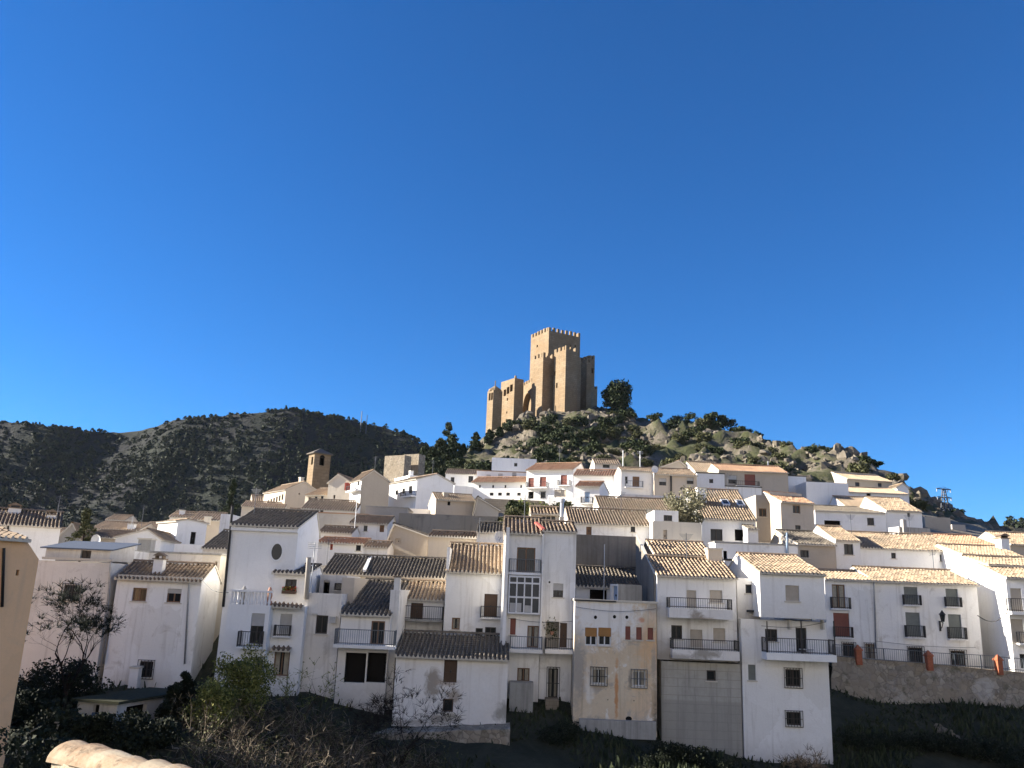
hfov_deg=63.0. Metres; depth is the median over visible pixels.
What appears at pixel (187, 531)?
house
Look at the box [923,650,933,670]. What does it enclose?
brick pillar
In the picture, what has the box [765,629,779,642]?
window
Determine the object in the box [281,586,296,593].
flower box
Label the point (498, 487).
house
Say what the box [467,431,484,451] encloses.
pine tree
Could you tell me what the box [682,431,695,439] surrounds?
shrub
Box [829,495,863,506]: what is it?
house
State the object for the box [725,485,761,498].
terrace wall
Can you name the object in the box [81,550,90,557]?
window
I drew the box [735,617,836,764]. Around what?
house
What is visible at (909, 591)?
window
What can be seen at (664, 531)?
door
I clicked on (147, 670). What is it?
window
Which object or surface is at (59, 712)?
scrub bush
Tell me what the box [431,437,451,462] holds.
pine tree
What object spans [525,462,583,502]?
house
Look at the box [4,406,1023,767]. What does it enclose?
hillside
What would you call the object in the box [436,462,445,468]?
shrub
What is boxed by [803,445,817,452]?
shrub
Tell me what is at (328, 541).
tv aerial
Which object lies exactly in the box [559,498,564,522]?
flue
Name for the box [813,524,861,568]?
house
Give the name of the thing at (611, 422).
shrub
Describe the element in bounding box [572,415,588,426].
shrub
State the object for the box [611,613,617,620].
window
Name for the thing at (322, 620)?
window
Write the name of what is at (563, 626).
door
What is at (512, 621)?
window
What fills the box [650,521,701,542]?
garden wall
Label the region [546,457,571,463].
shrub
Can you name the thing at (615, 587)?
door
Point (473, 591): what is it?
house
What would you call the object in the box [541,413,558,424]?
shrub
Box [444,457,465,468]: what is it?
shrub
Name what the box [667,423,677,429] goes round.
shrub
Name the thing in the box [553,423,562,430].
shrub
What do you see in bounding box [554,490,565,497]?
window
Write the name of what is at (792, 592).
window
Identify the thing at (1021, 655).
window
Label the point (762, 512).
window
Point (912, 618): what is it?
window
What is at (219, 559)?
house
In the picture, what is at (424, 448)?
pine tree
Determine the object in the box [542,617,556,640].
hanging plant
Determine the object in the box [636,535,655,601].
party wall
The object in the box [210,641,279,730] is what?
evergreen bush
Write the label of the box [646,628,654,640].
window
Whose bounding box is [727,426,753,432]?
shrub
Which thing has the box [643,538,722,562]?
storey
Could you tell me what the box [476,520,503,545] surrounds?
house
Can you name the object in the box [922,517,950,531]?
slope wall
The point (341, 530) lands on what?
house
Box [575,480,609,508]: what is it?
house
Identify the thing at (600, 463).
house
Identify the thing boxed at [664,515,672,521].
window
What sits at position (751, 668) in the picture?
window
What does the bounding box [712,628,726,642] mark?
window
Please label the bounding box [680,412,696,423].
tree
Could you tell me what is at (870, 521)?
window
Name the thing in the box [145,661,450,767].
brambles
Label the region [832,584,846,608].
window
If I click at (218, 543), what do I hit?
lean to
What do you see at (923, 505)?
shrub
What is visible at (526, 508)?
bush
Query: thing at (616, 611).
cable
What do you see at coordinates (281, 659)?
window
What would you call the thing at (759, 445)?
shrub
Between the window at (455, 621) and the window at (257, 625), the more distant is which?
the window at (455, 621)
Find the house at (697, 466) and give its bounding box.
[686,461,715,472]
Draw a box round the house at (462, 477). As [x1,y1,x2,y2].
[445,468,476,486]
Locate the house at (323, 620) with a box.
[300,557,347,698]
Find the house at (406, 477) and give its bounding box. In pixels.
[394,470,414,480]
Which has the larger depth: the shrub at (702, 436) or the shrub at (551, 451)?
the shrub at (702, 436)
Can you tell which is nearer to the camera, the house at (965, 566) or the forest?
the house at (965, 566)
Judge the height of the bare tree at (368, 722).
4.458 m
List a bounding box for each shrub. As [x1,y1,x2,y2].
[424,467,446,476]
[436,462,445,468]
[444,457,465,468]
[462,459,478,468]
[466,460,491,470]
[501,423,512,431]
[510,420,521,425]
[520,445,529,450]
[521,419,538,429]
[527,438,542,446]
[530,437,546,446]
[531,448,558,462]
[533,423,554,436]
[537,443,557,447]
[540,444,553,449]
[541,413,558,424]
[543,429,565,444]
[543,448,562,453]
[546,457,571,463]
[551,447,568,454]
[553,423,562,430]
[558,425,577,432]
[562,417,575,425]
[562,438,581,449]
[564,431,586,444]
[569,455,579,461]
[571,451,582,455]
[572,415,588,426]
[579,441,604,455]
[583,426,605,441]
[591,454,612,459]
[596,416,617,430]
[604,426,622,438]
[606,448,620,455]
[609,415,625,423]
[617,406,637,416]
[617,410,636,420]
[618,436,637,441]
[620,439,649,451]
[625,424,640,432]
[628,448,648,456]
[631,429,643,437]
[634,445,653,456]
[638,457,654,466]
[646,412,662,422]
[648,443,661,451]
[659,458,678,466]
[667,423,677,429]
[670,432,687,444]
[673,453,684,458]
[680,427,698,434]
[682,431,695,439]
[692,424,710,431]
[693,431,713,442]
[694,418,711,425]
[694,443,709,450]
[703,411,725,427]
[706,446,724,454]
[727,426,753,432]
[728,437,753,444]
[732,440,752,448]
[746,456,760,463]
[752,442,766,449]
[752,461,775,466]
[765,446,778,452]
[771,452,787,459]
[771,462,794,471]
[778,441,794,447]
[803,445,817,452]
[812,443,829,449]
[822,447,832,451]
[845,459,872,472]
[858,456,884,466]
[885,472,902,480]
[909,497,929,511]
[950,508,965,513]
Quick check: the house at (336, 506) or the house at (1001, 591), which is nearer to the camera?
the house at (1001, 591)
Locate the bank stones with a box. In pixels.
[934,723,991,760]
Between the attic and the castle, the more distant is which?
the castle
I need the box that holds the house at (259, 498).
[250,494,263,502]
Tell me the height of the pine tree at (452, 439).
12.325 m
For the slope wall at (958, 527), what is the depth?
107.27 m
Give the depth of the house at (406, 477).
119.15 m
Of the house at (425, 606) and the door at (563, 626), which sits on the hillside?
the house at (425, 606)
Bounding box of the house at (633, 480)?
[614,466,652,497]
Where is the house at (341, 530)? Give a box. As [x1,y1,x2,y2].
[319,524,359,538]
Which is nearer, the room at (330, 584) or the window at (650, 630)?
the window at (650, 630)
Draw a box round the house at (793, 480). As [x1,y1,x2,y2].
[788,475,806,492]
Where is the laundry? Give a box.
[344,483,350,489]
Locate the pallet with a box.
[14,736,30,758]
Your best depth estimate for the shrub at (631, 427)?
196.76 m
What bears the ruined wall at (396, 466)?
on the hillside
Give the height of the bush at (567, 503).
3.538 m
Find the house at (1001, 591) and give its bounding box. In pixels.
[973,558,1023,671]
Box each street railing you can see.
[832,644,854,657]
[862,647,925,662]
[931,652,995,669]
[1003,657,1023,672]
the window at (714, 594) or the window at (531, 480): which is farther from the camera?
the window at (531, 480)
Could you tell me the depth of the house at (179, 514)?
100.37 m
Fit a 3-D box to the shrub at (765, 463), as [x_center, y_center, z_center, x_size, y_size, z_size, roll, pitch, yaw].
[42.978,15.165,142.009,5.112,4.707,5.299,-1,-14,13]
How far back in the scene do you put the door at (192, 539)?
83.72 m
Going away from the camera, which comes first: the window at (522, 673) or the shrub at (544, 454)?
the window at (522, 673)
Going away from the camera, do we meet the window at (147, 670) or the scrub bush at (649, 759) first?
the scrub bush at (649, 759)
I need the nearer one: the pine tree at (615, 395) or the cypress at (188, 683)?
the cypress at (188, 683)
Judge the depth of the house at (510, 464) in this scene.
130.82 m
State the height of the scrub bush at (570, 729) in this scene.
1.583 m
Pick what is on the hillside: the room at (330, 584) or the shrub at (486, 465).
the shrub at (486, 465)
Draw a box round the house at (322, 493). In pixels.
[304,488,327,502]
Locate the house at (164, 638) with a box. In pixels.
[102,552,222,687]
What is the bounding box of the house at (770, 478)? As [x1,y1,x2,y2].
[707,463,788,494]
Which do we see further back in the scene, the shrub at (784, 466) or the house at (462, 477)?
the shrub at (784, 466)
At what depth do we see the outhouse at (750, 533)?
71.26 m
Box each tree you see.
[25,575,126,708]
[276,657,352,736]
[329,693,423,766]
[370,666,463,767]
[418,445,428,461]
[424,446,445,471]
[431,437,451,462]
[442,422,458,449]
[447,442,466,460]
[461,443,467,451]
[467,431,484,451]
[483,429,494,444]
[495,426,503,436]
[601,378,632,410]
[662,484,708,522]
[666,415,682,424]
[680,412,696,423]
[718,415,737,429]
[774,744,844,767]
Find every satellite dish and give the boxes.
[91,534,99,541]
[495,531,502,545]
[652,466,657,472]
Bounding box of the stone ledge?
[370,722,509,745]
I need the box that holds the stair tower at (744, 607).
[736,578,759,618]
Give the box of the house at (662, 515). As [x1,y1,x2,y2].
[646,510,677,522]
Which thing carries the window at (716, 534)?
in the house at (728, 514)
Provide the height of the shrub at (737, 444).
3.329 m
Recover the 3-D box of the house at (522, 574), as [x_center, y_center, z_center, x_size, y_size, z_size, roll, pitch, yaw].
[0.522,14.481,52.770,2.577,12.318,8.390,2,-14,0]
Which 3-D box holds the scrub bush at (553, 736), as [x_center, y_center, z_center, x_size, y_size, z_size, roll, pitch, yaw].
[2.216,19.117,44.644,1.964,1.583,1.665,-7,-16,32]
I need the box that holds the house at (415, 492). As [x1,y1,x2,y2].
[388,473,455,508]
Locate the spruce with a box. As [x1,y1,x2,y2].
[219,478,240,514]
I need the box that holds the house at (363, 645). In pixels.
[333,577,409,714]
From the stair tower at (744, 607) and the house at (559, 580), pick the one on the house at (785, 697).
the stair tower at (744, 607)
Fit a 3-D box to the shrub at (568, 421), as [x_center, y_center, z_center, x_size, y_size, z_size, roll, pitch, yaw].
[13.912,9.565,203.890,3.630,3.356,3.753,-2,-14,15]
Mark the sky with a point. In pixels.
(799, 222)
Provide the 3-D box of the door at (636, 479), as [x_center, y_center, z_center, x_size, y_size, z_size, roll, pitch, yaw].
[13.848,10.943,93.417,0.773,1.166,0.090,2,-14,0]
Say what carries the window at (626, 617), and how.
in the house at (614, 672)
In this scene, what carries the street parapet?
on the hillside
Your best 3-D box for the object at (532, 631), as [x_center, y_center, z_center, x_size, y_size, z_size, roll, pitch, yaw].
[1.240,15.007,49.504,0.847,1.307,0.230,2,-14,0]
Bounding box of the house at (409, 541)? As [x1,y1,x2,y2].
[386,522,428,558]
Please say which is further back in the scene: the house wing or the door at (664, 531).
the door at (664, 531)
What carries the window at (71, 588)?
in the house at (55, 572)
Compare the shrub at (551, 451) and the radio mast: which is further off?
the radio mast
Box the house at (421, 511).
[410,508,429,513]
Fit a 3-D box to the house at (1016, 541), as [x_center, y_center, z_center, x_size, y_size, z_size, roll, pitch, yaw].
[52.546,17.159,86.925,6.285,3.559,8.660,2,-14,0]
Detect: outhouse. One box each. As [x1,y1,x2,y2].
[71,687,182,720]
[742,524,759,542]
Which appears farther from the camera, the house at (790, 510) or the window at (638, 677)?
the house at (790, 510)
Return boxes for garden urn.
[240,586,246,603]
[267,587,271,604]
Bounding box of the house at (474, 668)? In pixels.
[392,629,508,726]
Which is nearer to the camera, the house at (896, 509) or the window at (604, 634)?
the window at (604, 634)
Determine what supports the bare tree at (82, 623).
on the hillside
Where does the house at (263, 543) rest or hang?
on the hillside
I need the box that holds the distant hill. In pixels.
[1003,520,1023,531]
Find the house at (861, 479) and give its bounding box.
[830,471,893,488]
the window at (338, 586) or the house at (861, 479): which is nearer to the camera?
the window at (338, 586)
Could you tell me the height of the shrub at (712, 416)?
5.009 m
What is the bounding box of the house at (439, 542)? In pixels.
[427,529,476,559]
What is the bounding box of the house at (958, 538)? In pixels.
[921,532,994,544]
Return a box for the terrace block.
[453,485,472,495]
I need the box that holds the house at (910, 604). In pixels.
[850,565,983,667]
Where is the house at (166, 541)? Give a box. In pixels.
[113,527,181,551]
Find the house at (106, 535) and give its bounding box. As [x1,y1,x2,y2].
[92,529,135,541]
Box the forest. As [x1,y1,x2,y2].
[0,407,1023,527]
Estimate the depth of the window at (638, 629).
48.09 m
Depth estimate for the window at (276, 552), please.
49.89 m
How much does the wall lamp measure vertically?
1.420 m
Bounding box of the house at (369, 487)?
[346,469,391,513]
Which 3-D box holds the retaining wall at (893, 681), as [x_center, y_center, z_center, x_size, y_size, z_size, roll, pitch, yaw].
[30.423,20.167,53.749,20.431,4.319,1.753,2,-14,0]
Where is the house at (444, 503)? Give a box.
[428,491,474,515]
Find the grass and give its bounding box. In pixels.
[6,662,1023,767]
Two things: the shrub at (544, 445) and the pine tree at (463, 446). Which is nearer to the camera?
the shrub at (544, 445)
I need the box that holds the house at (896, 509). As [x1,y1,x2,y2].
[860,496,922,533]
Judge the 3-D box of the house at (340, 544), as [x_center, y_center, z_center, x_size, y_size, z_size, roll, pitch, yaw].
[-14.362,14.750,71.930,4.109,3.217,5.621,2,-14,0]
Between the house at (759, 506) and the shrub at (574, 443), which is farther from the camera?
the shrub at (574, 443)
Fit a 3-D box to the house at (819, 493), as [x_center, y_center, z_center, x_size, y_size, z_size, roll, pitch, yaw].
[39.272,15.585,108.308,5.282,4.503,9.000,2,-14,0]
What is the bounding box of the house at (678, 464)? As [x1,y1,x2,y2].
[660,459,686,469]
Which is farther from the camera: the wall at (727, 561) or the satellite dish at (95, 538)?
the satellite dish at (95, 538)
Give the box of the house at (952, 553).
[935,533,1023,570]
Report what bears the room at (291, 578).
attached to the house at (263, 543)
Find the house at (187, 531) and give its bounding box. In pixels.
[156,518,209,544]
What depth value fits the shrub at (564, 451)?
173.08 m
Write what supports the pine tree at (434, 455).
on the hillside
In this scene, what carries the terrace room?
on the hillside
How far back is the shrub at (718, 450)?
176.86 m
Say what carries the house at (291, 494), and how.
on the hillside
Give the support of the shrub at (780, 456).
on the hillside
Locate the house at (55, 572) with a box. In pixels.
[18,557,128,691]
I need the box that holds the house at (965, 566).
[948,554,1023,666]
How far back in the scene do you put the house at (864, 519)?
89.54 m
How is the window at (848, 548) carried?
in the house at (848, 551)
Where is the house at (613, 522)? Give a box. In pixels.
[564,506,649,544]
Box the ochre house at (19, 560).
[0,525,38,767]
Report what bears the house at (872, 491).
on the hillside
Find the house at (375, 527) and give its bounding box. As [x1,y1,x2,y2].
[349,514,395,541]
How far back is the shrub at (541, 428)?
200.61 m
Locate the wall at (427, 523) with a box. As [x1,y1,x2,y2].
[398,513,497,532]
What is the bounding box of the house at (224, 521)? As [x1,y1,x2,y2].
[219,514,239,532]
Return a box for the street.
[838,655,993,669]
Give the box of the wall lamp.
[939,610,945,630]
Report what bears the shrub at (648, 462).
on the hillside
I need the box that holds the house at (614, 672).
[570,598,657,739]
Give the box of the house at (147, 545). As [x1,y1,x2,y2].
[135,538,202,564]
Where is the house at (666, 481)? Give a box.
[651,467,697,495]
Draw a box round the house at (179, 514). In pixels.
[169,510,203,518]
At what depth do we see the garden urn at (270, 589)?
47.13 m
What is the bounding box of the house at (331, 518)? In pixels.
[318,512,369,528]
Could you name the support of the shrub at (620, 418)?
on the hillside
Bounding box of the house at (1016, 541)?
[978,530,1023,555]
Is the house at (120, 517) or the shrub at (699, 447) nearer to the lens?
the house at (120, 517)
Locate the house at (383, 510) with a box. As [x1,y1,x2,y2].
[365,506,412,522]
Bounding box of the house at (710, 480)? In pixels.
[695,472,724,490]
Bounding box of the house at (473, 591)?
[443,541,503,635]
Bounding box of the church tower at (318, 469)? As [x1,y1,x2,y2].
[306,449,333,488]
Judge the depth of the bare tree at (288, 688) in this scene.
40.60 m
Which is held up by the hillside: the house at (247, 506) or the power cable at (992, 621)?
the house at (247, 506)
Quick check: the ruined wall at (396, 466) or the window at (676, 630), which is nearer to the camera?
the window at (676, 630)
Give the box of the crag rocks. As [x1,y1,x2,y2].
[493,408,993,529]
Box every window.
[60,583,81,600]
[129,588,146,602]
[137,659,154,679]
[164,589,181,603]
[247,613,264,644]
[269,542,283,561]
[273,652,289,677]
[279,614,292,635]
[285,579,296,593]
[313,615,327,634]
[332,583,341,591]
[354,545,361,551]
[370,621,384,643]
[442,699,453,713]
[443,660,457,682]
[450,618,460,630]
[475,628,482,635]
[485,627,495,635]
[508,618,516,635]
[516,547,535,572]
[517,668,529,680]
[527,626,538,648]
[528,478,533,486]
[539,491,545,497]
[540,477,545,485]
[552,583,563,598]
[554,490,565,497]
[561,475,566,484]
[585,627,596,645]
[590,666,607,685]
[592,613,598,620]
[597,627,612,646]
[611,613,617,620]
[623,613,630,620]
[623,714,633,719]
[624,626,631,640]
[631,669,647,688]
[635,627,642,640]
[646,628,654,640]
[659,478,665,485]
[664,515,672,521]
[670,625,683,640]
[687,477,692,483]
[687,590,697,608]
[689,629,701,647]
[705,670,717,681]
[708,590,723,603]
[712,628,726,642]
[728,475,736,483]
[744,474,754,484]
[744,584,751,594]
[747,665,757,681]
[759,508,767,517]
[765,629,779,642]
[783,667,802,688]
[784,585,800,602]
[785,710,803,727]
[792,505,799,513]
[800,550,809,558]
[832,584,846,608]
[833,613,850,637]
[841,642,855,656]
[843,544,854,555]
[867,518,874,525]
[904,587,919,604]
[905,612,919,636]
[907,646,924,661]
[945,589,958,606]
[948,614,963,638]
[949,649,967,666]
[1010,588,1023,611]
[1011,619,1023,643]
[1020,654,1023,667]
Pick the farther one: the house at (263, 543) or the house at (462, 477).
the house at (462, 477)
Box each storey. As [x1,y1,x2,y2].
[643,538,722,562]
[728,551,826,619]
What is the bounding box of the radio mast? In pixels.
[360,413,367,433]
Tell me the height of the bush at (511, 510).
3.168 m
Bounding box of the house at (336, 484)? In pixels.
[327,473,353,500]
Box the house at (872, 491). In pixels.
[848,486,909,502]
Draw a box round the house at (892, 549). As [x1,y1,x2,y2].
[846,530,945,569]
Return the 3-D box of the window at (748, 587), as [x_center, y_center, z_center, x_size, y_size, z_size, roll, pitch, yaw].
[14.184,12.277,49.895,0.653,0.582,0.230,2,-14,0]
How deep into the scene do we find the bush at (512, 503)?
77.79 m
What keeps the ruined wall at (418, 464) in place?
on the hillside
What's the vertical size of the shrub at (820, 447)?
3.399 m
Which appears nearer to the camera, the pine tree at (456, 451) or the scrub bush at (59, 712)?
the scrub bush at (59, 712)
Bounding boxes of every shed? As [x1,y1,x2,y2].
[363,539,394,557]
[471,496,500,516]
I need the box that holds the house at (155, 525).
[150,521,157,528]
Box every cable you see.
[509,618,570,622]
[578,607,650,611]
[878,641,975,647]
[977,613,1006,621]
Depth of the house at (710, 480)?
97.39 m
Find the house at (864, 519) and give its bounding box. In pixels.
[814,505,886,532]
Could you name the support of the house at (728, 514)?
on the hillside
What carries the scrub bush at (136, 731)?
on the hillside
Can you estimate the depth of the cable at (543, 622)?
49.53 m
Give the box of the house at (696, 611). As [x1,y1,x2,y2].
[646,554,739,662]
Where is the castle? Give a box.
[485,327,596,435]
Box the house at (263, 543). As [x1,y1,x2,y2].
[214,505,320,681]
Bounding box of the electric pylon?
[936,487,951,511]
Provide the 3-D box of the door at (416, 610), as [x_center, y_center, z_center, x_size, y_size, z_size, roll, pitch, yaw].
[-5.985,14.308,52.593,0.773,1.004,0.150,2,-14,0]
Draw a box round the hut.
[888,482,909,503]
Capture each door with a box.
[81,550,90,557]
[190,532,195,543]
[410,603,422,618]
[484,594,497,615]
[546,667,559,698]
[560,623,566,647]
[585,492,589,502]
[586,527,591,534]
[614,586,616,599]
[633,477,638,486]
[663,530,666,538]
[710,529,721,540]
[795,627,806,652]
[863,642,876,658]
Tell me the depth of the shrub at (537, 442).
186.84 m
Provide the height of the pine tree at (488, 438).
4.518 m
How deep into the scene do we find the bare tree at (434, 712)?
40.04 m
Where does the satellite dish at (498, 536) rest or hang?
attached to the house at (488, 531)
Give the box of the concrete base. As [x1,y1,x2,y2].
[657,659,742,757]
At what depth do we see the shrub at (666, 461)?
152.73 m
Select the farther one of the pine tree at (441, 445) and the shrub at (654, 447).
the pine tree at (441, 445)
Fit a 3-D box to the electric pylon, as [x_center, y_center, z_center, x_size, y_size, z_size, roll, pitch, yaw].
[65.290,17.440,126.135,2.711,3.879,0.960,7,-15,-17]
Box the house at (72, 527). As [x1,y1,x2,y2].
[55,521,94,560]
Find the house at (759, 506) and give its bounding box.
[744,495,770,541]
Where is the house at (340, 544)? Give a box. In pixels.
[317,536,371,564]
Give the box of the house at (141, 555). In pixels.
[112,551,148,563]
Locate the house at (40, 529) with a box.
[0,502,63,560]
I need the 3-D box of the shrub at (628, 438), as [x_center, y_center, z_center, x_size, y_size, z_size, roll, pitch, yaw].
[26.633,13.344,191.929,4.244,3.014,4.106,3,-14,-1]
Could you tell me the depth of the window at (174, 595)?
48.81 m
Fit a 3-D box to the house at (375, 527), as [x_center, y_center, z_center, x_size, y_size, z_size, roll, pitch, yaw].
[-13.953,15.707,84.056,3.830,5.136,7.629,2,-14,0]
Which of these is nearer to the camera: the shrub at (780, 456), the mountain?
the shrub at (780, 456)
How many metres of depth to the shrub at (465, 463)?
164.16 m
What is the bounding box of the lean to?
[201,529,228,553]
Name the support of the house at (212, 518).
on the hillside
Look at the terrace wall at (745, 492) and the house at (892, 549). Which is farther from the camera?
the terrace wall at (745, 492)
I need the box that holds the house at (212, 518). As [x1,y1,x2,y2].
[192,511,227,543]
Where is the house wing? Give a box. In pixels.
[220,589,273,697]
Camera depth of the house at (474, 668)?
46.08 m
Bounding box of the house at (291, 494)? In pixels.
[262,477,316,508]
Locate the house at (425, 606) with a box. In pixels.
[404,578,445,633]
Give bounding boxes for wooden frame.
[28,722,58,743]
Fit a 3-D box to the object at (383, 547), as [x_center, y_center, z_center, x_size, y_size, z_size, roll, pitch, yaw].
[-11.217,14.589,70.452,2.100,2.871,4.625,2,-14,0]
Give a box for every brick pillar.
[853,644,862,664]
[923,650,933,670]
[992,654,1003,674]
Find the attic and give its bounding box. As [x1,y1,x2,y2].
[40,541,140,562]
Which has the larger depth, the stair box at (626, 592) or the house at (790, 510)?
the house at (790, 510)
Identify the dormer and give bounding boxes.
[529,505,559,522]
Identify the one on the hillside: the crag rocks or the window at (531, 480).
the crag rocks
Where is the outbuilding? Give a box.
[888,519,929,534]
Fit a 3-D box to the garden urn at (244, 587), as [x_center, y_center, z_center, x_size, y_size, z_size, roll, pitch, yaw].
[-15.172,12.149,47.159,0.336,1.440,0.336,2,-14,0]
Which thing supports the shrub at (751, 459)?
on the hillside
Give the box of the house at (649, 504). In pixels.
[593,495,671,512]
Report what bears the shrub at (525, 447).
on the hillside
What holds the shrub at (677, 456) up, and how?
on the hillside
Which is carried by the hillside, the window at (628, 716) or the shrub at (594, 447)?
the shrub at (594, 447)
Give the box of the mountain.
[0,410,422,526]
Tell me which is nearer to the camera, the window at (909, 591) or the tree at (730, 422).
the window at (909, 591)
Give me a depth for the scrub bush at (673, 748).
44.35 m
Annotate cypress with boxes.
[65,508,96,561]
[153,681,186,725]
[169,670,198,723]
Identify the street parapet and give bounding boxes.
[548,497,572,506]
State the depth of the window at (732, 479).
102.55 m
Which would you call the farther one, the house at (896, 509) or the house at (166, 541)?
the house at (896, 509)
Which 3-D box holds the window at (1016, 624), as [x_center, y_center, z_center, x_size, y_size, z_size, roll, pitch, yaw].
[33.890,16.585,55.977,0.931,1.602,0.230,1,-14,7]
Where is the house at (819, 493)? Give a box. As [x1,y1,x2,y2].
[795,482,848,504]
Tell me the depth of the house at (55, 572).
48.10 m
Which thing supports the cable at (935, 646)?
attached to the house at (850, 606)
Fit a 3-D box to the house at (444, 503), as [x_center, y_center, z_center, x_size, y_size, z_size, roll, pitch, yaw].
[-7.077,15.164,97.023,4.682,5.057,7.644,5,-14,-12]
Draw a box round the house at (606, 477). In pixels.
[573,469,616,508]
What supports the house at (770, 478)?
on the hillside
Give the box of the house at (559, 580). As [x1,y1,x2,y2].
[534,519,577,709]
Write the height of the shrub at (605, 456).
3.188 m
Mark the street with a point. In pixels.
(895, 660)
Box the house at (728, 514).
[685,487,756,547]
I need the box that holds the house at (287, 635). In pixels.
[265,601,307,695]
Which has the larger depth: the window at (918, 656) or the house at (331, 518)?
the house at (331, 518)
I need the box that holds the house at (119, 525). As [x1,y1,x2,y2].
[94,520,154,530]
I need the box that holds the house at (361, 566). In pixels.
[323,553,446,581]
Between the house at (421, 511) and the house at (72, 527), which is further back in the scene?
the house at (421, 511)
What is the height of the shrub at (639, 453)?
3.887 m
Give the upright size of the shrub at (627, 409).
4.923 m
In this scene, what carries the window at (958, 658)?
in the house at (910, 604)
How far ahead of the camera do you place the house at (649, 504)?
80.50 m
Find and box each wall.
[46,740,190,767]
[173,544,202,552]
[341,577,372,603]
[383,455,410,485]
[384,576,409,709]
[398,513,497,532]
[406,454,424,475]
[484,498,543,511]
[576,534,635,569]
[619,494,683,499]
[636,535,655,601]
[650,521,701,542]
[708,534,798,558]
[722,559,732,565]
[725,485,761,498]
[831,656,1023,707]
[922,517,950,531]
[951,524,965,531]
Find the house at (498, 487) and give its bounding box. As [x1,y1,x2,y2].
[471,476,525,499]
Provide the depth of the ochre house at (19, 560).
33.41 m
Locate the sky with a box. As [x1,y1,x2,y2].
[0,0,1023,525]
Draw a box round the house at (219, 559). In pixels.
[201,553,226,641]
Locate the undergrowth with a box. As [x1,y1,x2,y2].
[167,689,461,767]
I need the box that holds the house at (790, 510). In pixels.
[763,490,815,539]
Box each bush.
[0,724,71,767]
[3,696,89,767]
[11,677,66,726]
[15,708,86,740]
[18,667,77,717]
[26,656,113,712]
[64,711,121,743]
[108,707,183,753]
[182,676,246,732]
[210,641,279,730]
[495,506,521,523]
[505,499,526,518]
[517,499,548,518]
[535,725,571,749]
[551,500,573,516]
[553,720,582,743]
[639,751,672,767]
[645,738,689,760]
[677,745,711,765]
[697,757,736,767]
[913,730,960,752]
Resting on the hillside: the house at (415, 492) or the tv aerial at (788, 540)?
the house at (415, 492)
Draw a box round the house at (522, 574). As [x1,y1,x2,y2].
[499,515,543,712]
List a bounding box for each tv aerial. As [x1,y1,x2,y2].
[251,488,260,510]
[308,543,321,592]
[325,539,333,564]
[474,518,485,552]
[681,533,692,559]
[782,531,794,554]
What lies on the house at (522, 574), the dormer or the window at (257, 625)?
the dormer
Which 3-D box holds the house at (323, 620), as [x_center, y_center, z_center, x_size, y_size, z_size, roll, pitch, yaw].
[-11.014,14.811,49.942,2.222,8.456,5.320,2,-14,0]
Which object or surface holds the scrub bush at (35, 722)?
on the hillside
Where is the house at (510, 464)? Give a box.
[492,457,536,471]
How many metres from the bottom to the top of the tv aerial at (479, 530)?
2.480 m
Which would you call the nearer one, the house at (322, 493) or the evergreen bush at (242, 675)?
the evergreen bush at (242, 675)
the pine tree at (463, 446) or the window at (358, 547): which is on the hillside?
the pine tree at (463, 446)
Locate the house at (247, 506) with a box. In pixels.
[241,500,286,516]
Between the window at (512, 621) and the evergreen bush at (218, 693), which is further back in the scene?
the window at (512, 621)
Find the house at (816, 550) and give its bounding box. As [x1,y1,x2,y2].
[770,529,836,570]
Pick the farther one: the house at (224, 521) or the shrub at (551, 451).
the shrub at (551, 451)
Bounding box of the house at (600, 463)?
[589,458,621,470]
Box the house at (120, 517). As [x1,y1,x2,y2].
[105,514,137,522]
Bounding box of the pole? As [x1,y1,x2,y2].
[603,544,604,599]
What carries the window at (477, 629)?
in the house at (473, 591)
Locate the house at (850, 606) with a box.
[812,568,878,665]
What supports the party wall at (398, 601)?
on the hillside
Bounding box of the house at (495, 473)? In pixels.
[476,470,526,477]
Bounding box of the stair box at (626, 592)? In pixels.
[610,584,641,600]
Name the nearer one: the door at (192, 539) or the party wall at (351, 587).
the party wall at (351, 587)
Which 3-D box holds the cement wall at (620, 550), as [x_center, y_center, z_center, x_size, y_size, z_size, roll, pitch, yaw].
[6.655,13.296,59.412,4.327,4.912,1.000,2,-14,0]
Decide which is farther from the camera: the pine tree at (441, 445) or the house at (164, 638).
the pine tree at (441, 445)
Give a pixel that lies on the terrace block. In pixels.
(463, 489)
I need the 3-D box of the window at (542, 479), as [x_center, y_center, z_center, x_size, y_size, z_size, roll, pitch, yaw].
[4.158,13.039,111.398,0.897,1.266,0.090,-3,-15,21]
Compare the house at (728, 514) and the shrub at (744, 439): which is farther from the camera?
the shrub at (744, 439)
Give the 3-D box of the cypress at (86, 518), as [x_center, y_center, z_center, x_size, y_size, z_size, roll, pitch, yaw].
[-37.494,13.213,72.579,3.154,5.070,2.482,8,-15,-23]
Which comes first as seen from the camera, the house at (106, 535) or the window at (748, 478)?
the house at (106, 535)
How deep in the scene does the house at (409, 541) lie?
72.43 m
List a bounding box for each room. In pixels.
[271,563,323,604]
[319,575,359,593]
[575,564,639,599]
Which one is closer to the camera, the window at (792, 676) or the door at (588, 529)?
the window at (792, 676)
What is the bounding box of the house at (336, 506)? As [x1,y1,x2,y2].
[301,498,360,512]
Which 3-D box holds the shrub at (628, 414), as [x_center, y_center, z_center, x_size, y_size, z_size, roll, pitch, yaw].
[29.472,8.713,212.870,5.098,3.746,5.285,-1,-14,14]

